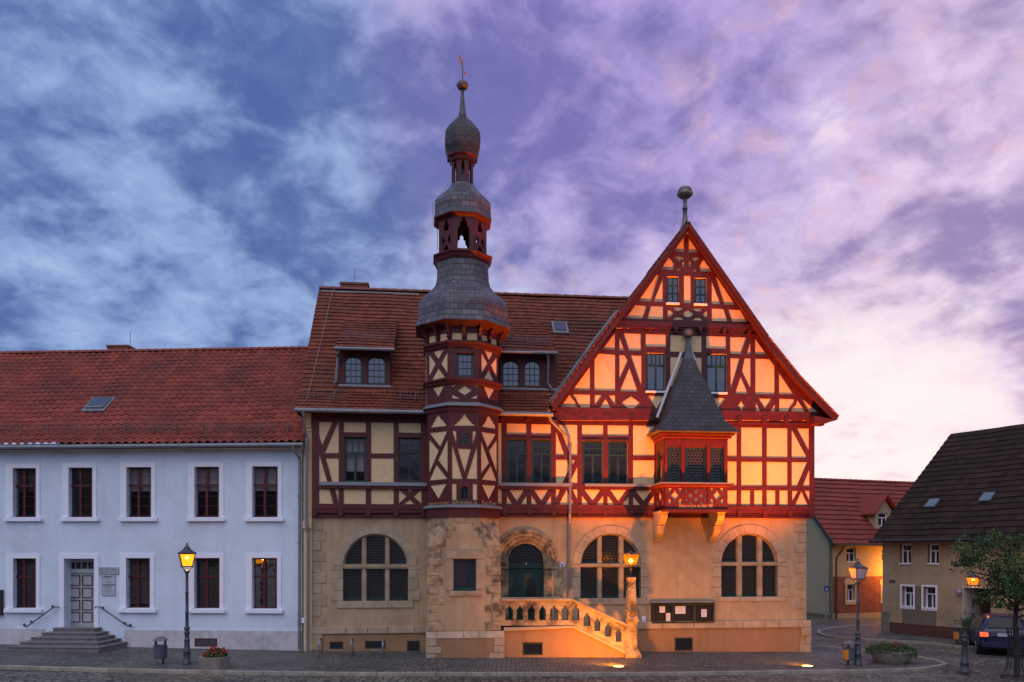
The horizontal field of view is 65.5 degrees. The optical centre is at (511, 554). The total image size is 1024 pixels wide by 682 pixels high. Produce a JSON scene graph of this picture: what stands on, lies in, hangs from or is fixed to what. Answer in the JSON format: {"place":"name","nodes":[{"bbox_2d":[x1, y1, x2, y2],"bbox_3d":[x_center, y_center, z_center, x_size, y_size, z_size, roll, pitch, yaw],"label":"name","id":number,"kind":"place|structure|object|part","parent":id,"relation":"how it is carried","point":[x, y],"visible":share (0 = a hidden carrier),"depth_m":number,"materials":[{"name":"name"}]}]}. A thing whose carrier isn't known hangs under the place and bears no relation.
{"place":"outdoors","nodes":[
{"label":"outdoors","id":0,"kind":"place"},
{"bbox_2d":[0,644,941,672],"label":"pavement","id":1,"kind":"structure","parent":0,"point":[820,657],"depth_m":25.01,"materials":[{"name":"grey stone"}]},
{"bbox_2d":[152,636,167,663],"bbox_3d":[-10.383,2.848,23.529,0.403,0.859,0.403,0,0,-40],"label":"litter bin","id":2,"kind":"object","parent":1,"relation":"on","point":[160,651],"visible":0.99,"depth_m":23.39,"materials":[{"name":"grey metal"}]},
{"bbox_2d":[0,331,358,652],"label":"white house","id":3,"kind":"structure","parent":1,"relation":"on","point":[148,468],"depth_m":27.66,"materials":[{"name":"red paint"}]},
{"bbox_2d":[0,590,3,614],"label":"wall case","id":4,"kind":"object","parent":3,"relation":"attached to","point":[1,601],"depth_m":27.76,"materials":[{"name":"black metal"}]},
{"bbox_2d":[16,469,35,516],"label":"window","id":5,"kind":"structure","parent":3,"relation":"in","point":[26,485],"depth_m":28.14,"materials":[{"name":"glass"}]},
{"bbox_2d":[16,558,35,607],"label":"window","id":6,"kind":"structure","parent":3,"relation":"in","point":[26,567],"depth_m":28.02,"materials":[{"name":"glass"}]},
{"bbox_2d":[71,468,91,516],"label":"window","id":7,"kind":"structure","parent":3,"relation":"in","point":[81,485],"depth_m":27.89,"materials":[{"name":"black glass"}]},
{"bbox_2d":[70,559,93,626],"bbox_3d":[-15.191,1.403,28.103,0.986,2.505,0.100,0,0,4],"label":"door","id":8,"kind":"structure","parent":3,"relation":"in","point":[82,571],"depth_m":28.10,"materials":[{"name":"grey wood"}]},
{"bbox_2d":[102,585,115,595],"bbox_3d":[-13.979,1.239,27.610,0.491,0.370,0.026,0,0,4],"label":"info plaque","id":9,"kind":"object","parent":3,"relation":"attached to","point":[108,590],"visible":1,"depth_m":27.60,"materials":[{"name":"white metal"}]},
{"bbox_2d":[99,567,118,573],"bbox_3d":[-13.965,0.562,27.602,0.705,0.240,0.039,0,0,4],"label":"office sign","id":10,"kind":"object","parent":3,"relation":"attached to","point":[108,570],"visible":1,"depth_m":27.59,"materials":[{"name":"silver metal"}]},
{"bbox_2d":[102,576,115,584],"bbox_3d":[-13.979,0.885,27.610,0.491,0.305,0.026,0,0,4],"label":"info plaque","id":11,"kind":"object","parent":3,"relation":"attached to","point":[108,580],"visible":1,"depth_m":27.60,"materials":[{"name":"white metal"}]},
{"bbox_2d":[128,558,149,607],"bbox_3d":[-13.010,0.991,27.977,1.460,2.341,0.512,0,0,4],"label":"window","id":12,"kind":"structure","parent":3,"relation":"in","point":[140,567],"depth_m":27.88,"materials":[{"name":"black glass"}]},
{"bbox_2d":[129,468,150,516],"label":"window","id":13,"kind":"structure","parent":3,"relation":"in","point":[140,485],"depth_m":27.90,"materials":[{"name":"glass"}]},
{"bbox_2d":[195,638,216,646],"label":"cellar window","id":14,"kind":"structure","parent":3,"relation":"in","point":[199,642],"depth_m":27.38,"materials":[{"name":"grey glass"}]},
{"bbox_2d":[196,467,218,516],"bbox_3d":[-10.558,-2.170,27.820,1.479,2.344,0.512,0,0,4],"label":"window","id":15,"kind":"structure","parent":3,"relation":"in","point":[208,477],"depth_m":27.74,"materials":[{"name":"black glass"}]},
{"bbox_2d":[196,558,218,607],"bbox_3d":[-10.567,0.991,27.600,0.907,1.750,0.072,0,0,4],"label":"window","id":16,"kind":"structure","parent":3,"relation":"in","point":[207,575],"depth_m":27.60,"materials":[{"name":"black glass"}]},
{"bbox_2d":[254,558,276,607],"bbox_3d":[-8.528,0.990,27.503,0.889,1.751,0.137,0,0,4],"label":"window","id":17,"kind":"structure","parent":3,"relation":"in","point":[265,569],"depth_m":27.53,"materials":[{"name":"glass"}]},
{"bbox_2d":[254,467,277,516],"bbox_3d":[-8.500,-2.167,27.689,1.503,2.349,0.512,0,0,4],"label":"window","id":18,"kind":"structure","parent":3,"relation":"in","point":[266,478],"depth_m":27.61,"materials":[{"name":"glass"}]},
{"bbox_2d":[177,543,195,664],"bbox_3d":[-9.590,1.496,23.502,0.526,3.700,0.526,0,0,-35],"label":"street lamp","id":19,"kind":"object","parent":1,"relation":"on","point":[187,554],"visible":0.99,"depth_m":23.43,"materials":[{"name":"grey metal"}]},
{"bbox_2d":[198,646,230,668],"bbox_3d":[-8.575,2.954,22.978,0.913,0.712,0.814,0,0,-11],"label":"flower trough","id":20,"kind":"object","parent":1,"relation":"on","point":[213,657],"visible":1,"depth_m":22.75,"materials":[{"name":"concrete"}]},
{"bbox_2d":[316,637,321,657],"bbox_3d":[-6.241,3.032,25.763,0.134,0.723,0.647,0,0,-6],"label":"cycle stand","id":21,"kind":"object","parent":1,"relation":"on","point":[318,647],"visible":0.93,"depth_m":25.48,"materials":[{"name":"metal"}]},
{"bbox_2d":[348,637,353,657],"bbox_3d":[-5.219,3.039,25.750,0.134,0.739,0.647,0,0,-6],"label":"cycle stand","id":22,"kind":"object","parent":1,"relation":"on","point":[351,647],"visible":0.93,"depth_m":25.59,"materials":[{"name":"metal"}]},
{"bbox_2d":[379,638,383,657],"bbox_3d":[-4.225,3.063,25.858,0.134,0.717,0.647,0,0,-6],"label":"cycle stand","id":23,"kind":"object","parent":1,"relation":"on","point":[382,652],"visible":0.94,"depth_m":25.70,"materials":[{"name":"metal"}]},
{"bbox_2d":[612,665,624,667],"bbox_3d":[3.250,3.436,24.307,0.420,0.080,0.420,0,0,0],"label":"ground floodlight","id":24,"kind":"object","parent":1,"relation":"on","point":[617,666],"visible":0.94,"depth_m":24.22,"materials":[{"name":"glass"}]},
{"bbox_2d":[842,640,855,664],"bbox_3d":[10.734,3.147,25.389,0.399,0.852,0.399,0,0,-6],"label":"litter bin","id":25,"kind":"object","parent":1,"relation":"on","point":[848,653],"visible":1,"depth_m":25.25,"materials":[{"name":"grey metal"}]},
{"bbox_2d":[848,558,867,665],"bbox_3d":[11.034,1.872,25.419,0.511,3.515,0.511,0,0,0],"label":"street lamp","id":26,"kind":"object","parent":1,"relation":"on","point":[857,570],"visible":0.99,"depth_m":25.35,"materials":[{"name":"grey metal"}]},
{"bbox_2d":[865,641,917,663],"bbox_3d":[12.526,3.215,26.288,1.656,0.742,1.493,0,0,0],"label":"bowl planter","id":27,"kind":"object","parent":1,"relation":"on","point":[892,653],"visible":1,"depth_m":25.87,"materials":[{"name":"concrete"}]},
{"bbox_2d":[0,616,1023,681],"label":"cobbled road","id":28,"kind":"structure","parent":0,"point":[987,665],"depth_m":22.75,"materials":[{"name":"grey stone"}]},
{"bbox_2d":[0,645,947,675],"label":"kerb","id":29,"kind":"structure","parent":28,"relation":"on","point":[943,664],"depth_m":22.68,"materials":[{"name":"stone"}]},
{"bbox_2d":[294,54,838,657],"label":"town hall","id":30,"kind":"structure","parent":28,"relation":"on","point":[482,458],"depth_m":27.88,"materials":[{"name":"paint"}]},
{"bbox_2d":[330,642,342,648],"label":"cellar window","id":31,"kind":"structure","parent":30,"relation":"in","point":[333,645],"depth_m":27.25,"materials":[{"name":"black metal"}]},
{"bbox_2d":[344,437,365,481],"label":"window","id":32,"kind":"structure","parent":30,"relation":"in","point":[354,447],"depth_m":27.39,"materials":[{"name":"grey glass"}]},
{"bbox_2d":[365,641,385,648],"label":"cellar window","id":33,"kind":"structure","parent":30,"relation":"in","point":[368,644],"depth_m":27.38,"materials":[{"name":"black glass"}]},
{"bbox_2d":[343,534,407,600],"bbox_3d":[-4.708,0.435,27.594,2.291,2.310,0.355,0,0,-6],"label":"arched window","id":34,"kind":"structure","parent":30,"relation":"in","point":[375,566],"depth_m":27.56,"materials":[{"name":"glass"}]},
{"bbox_2d":[398,438,420,481],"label":"window","id":35,"kind":"structure","parent":30,"relation":"in","point":[409,449],"depth_m":27.46,"materials":[{"name":"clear glass"}]},
{"bbox_2d":[407,641,419,650],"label":"cellar window","id":36,"kind":"structure","parent":30,"relation":"in","point":[411,645],"depth_m":27.52,"materials":[{"name":"black glass"}]},
{"bbox_2d":[453,559,475,590],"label":"window","id":37,"kind":"structure","parent":30,"relation":"in","point":[464,570],"depth_m":26.16,"materials":[{"name":"black glass"}]},
{"bbox_2d":[507,439,525,482],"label":"window","id":38,"kind":"structure","parent":30,"relation":"in","point":[516,448],"depth_m":27.84,"materials":[{"name":"grey glass"}]},
{"bbox_2d":[508,563,542,619],"bbox_3d":[0.475,1.340,28.241,1.265,2.084,0.100,0,0,-6],"label":"door","id":39,"kind":"structure","parent":30,"relation":"in","point":[524,580],"depth_m":28.24,"materials":[{"name":"green paint"}]},
{"bbox_2d":[523,642,541,654],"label":"cellar window","id":40,"kind":"structure","parent":30,"relation":"in","point":[529,648],"depth_m":26.34,"materials":[{"name":"black glass"}]},
{"bbox_2d":[531,440,550,482],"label":"window","id":41,"kind":"structure","parent":30,"relation":"in","point":[540,449],"depth_m":27.93,"materials":[{"name":"grey glass"}]},
{"bbox_2d":[582,441,601,484],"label":"window","id":42,"kind":"structure","parent":30,"relation":"in","point":[591,450],"depth_m":28.12,"materials":[{"name":"grey glass"}]},
{"bbox_2d":[580,533,640,597],"bbox_3d":[3.483,0.394,28.446,2.261,2.300,0.355,0,0,-6],"label":"arched window","id":43,"kind":"structure","parent":30,"relation":"in","point":[604,572],"depth_m":28.40,"materials":[{"name":"glass"}]},
{"bbox_2d":[608,441,626,483],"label":"window","id":44,"kind":"structure","parent":30,"relation":"in","point":[617,450],"depth_m":28.21,"materials":[{"name":"glass"}]},
{"bbox_2d":[622,550,639,576],"bbox_3d":[3.993,0.298,26.737,0.514,0.934,0.514,0,0,37],"label":"pillar lantern","id":45,"kind":"object","parent":30,"relation":"on","point":[630,558],"visible":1,"depth_m":26.64,"materials":[{"name":"glass"}]},
{"bbox_2d":[646,353,664,390],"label":"window","id":46,"kind":"structure","parent":30,"relation":"in","point":[655,362],"depth_m":28.20,"materials":[{"name":"grey glass"}]},
{"bbox_2d":[667,277,677,301],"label":"window","id":47,"kind":"structure","parent":30,"relation":"in","point":[672,282],"depth_m":28.17,"materials":[{"name":"grey glass"}]},
{"bbox_2d":[649,600,716,622],"bbox_3d":[6.096,2.037,28.423,2.415,0.814,0.220,0,0,-6],"label":"notice board","id":48,"kind":"object","parent":30,"relation":"attached to","point":[696,611],"visible":1,"depth_m":28.44,"materials":[{"name":"wood"}]},
{"bbox_2d":[675,637,692,650],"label":"cellar window","id":49,"kind":"structure","parent":30,"relation":"in","point":[686,643],"depth_m":28.52,"materials":[{"name":"black metal"}]},
{"bbox_2d":[695,279,705,302],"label":"window","id":50,"kind":"structure","parent":30,"relation":"in","point":[700,284],"depth_m":28.27,"materials":[{"name":"glass"}]},
{"bbox_2d":[706,354,725,391],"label":"window","id":51,"kind":"structure","parent":30,"relation":"in","point":[715,363],"depth_m":28.43,"materials":[{"name":"glass"}]},
{"bbox_2d":[721,533,776,596],"bbox_3d":[8.565,0.374,28.974,2.194,2.288,0.355,0,0,-6],"label":"arched window","id":52,"kind":"structure","parent":30,"relation":"in","point":[748,563],"depth_m":28.94,"materials":[{"name":"glass"}]},
{"bbox_2d":[824,586,828,619],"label":"pedestrian sign","id":53,"kind":"object","parent":28,"relation":"on","point":[826,588],"visible":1,"depth_m":45.15,"materials":[{"name":"metal"}]},
{"bbox_2d":[817,624,1020,650],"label":"kerb","id":54,"kind":"structure","parent":28,"relation":"on","point":[898,641],"depth_m":33.63,"materials":[{"name":"stone"}]},
{"bbox_2d":[868,424,1023,638],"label":"beige house","id":55,"kind":"structure","parent":28,"relation":"on","point":[969,483],"depth_m":35.84,"materials":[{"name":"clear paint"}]},
{"bbox_2d":[898,542,912,565],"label":"window","id":56,"kind":"structure","parent":55,"relation":"in","point":[906,557],"depth_m":36.59,"materials":[{"name":"white glass"}]},
{"bbox_2d":[900,584,914,608],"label":"window","id":57,"kind":"structure","parent":55,"relation":"in","point":[909,593],"depth_m":36.51,"materials":[{"name":"white glass"}]},
{"bbox_2d":[921,585,936,610],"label":"window","id":58,"kind":"structure","parent":55,"relation":"in","point":[931,590],"depth_m":35.57,"materials":[{"name":"white glass"}]},
{"bbox_2d":[926,542,940,565],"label":"window","id":59,"kind":"structure","parent":55,"relation":"in","point":[935,547],"depth_m":35.39,"materials":[{"name":"white glass"}]},
{"bbox_2d":[956,588,961,594],"bbox_3d":[19.087,1.571,34.002,0.237,0.300,0.239,0,0,-15],"label":"wall lamp","id":60,"kind":"object","parent":55,"relation":"attached to","point":[958,591],"visible":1,"depth_m":33.91,"materials":[{"name":"white glass"}]},
{"bbox_2d":[965,542,980,565],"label":"window","id":61,"kind":"structure","parent":55,"relation":"in","point":[968,542],"depth_m":33.74,"materials":[{"name":"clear glass"}]},
{"bbox_2d":[958,633,971,672],"bbox_3d":[13.889,3.007,24.438,0.380,1.195,0.380,0,0,0],"label":"bollard","id":62,"kind":"object","parent":28,"relation":"on","point":[964,665],"visible":1,"depth_m":24.36,"materials":[{"name":"grey metal"}]},
{"bbox_2d":[949,612,982,633],"bbox_3d":[19.313,3.065,33.368,1.766,1.346,1.370,0,0,29],"label":"shrub","id":63,"kind":"object","parent":28,"relation":"on","point":[967,622],"visible":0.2,"depth_m":33.31,"materials":[{"name":"green plant"}]},
{"bbox_2d":[947,528,1023,678],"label":"tree","id":64,"kind":"object","parent":28,"relation":"on","point":[1005,586],"visible":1,"depth_m":23.65,"materials":[{"name":"green plant"}]},
{"bbox_2d":[967,613,1023,653],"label":"hatchback car","id":65,"kind":"object","parent":28,"relation":"on","point":[987,631],"visible":0.73,"depth_m":29.18,"materials":[{"name":"blue paint"}]},
{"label":"side window","id":66,"kind":"part","parent":65,"relation":"part of","materials":[{"name":"grey glass"}]},
{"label":"side window","id":67,"kind":"part","parent":65,"relation":"part of","materials":[{"name":"grey glass"}]},
{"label":"rear window","id":68,"kind":"part","parent":65,"relation":"part of","materials":[{"name":"grey glass"}]},
{"bbox_2d":[999,627,1023,679],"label":"tree guard","id":69,"kind":"object","parent":28,"relation":"on","point":[1011,636],"visible":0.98,"depth_m":23.62,"materials":[{"name":"black metal"}]},
{"bbox_2d":[0,0,1023,481],"label":"sky","id":70,"kind":"structure","parent":0,"point":[174,173],"materials":[{"name":"blue"}]},
{"bbox_2d":[811,622,880,641],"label":"side street","id":71,"kind":"structure","parent":0,"point":[814,629],"depth_m":40.28,"materials":[{"name":"grey stone"}]},
{"bbox_2d":[820,624,971,645],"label":"pavement","id":72,"kind":"structure","parent":0,"point":[871,631],"depth_m":35.74,"materials":[{"name":"grey stone"}]},
{"bbox_2d":[953,624,963,643],"bbox_3d":[18.172,3.261,32.435,0.389,0.829,0.389,0,0,11],"label":"litter bin","id":73,"kind":"object","parent":72,"relation":"on","point":[957,633],"visible":0.94,"depth_m":32.31,"materials":[{"name":"grey metal"}]},
{"bbox_2d":[965,571,979,624],"bbox_3d":[18.540,2.181,32.032,0.439,3.083,0.439,0,0,-26],"label":"street lamp","id":74,"kind":"object","parent":72,"relation":"on","point":[970,578],"visible":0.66,"depth_m":31.99,"materials":[{"name":"grey metal"}]},
{"bbox_3d":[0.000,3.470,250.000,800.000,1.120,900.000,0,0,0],"label":"ground","id":75,"kind":"structure","parent":0,"visible":0},
{"bbox_2d":[806,478,913,618],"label":"red roof house","id":76,"kind":"structure","parent":75,"relation":"on","point":[846,522],"depth_m":47.56,"materials":[{"name":"brick"}]},
{"bbox_2d":[846,548,855,561],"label":"window","id":77,"kind":"structure","parent":76,"relation":"in","point":[850,551],"depth_m":47.08,"materials":[{"name":"white glass"}]},
{"bbox_2d":[844,577,857,604],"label":"window","id":78,"kind":"structure","parent":76,"relation":"in","point":[850,592],"depth_m":46.90,"materials":[{"name":"beige glass"}]},
{"bbox_2d":[879,579,881,603],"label":"window","id":79,"kind":"structure","parent":76,"relation":"in","point":[880,582],"depth_m":47.56,"materials":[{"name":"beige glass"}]}
]}

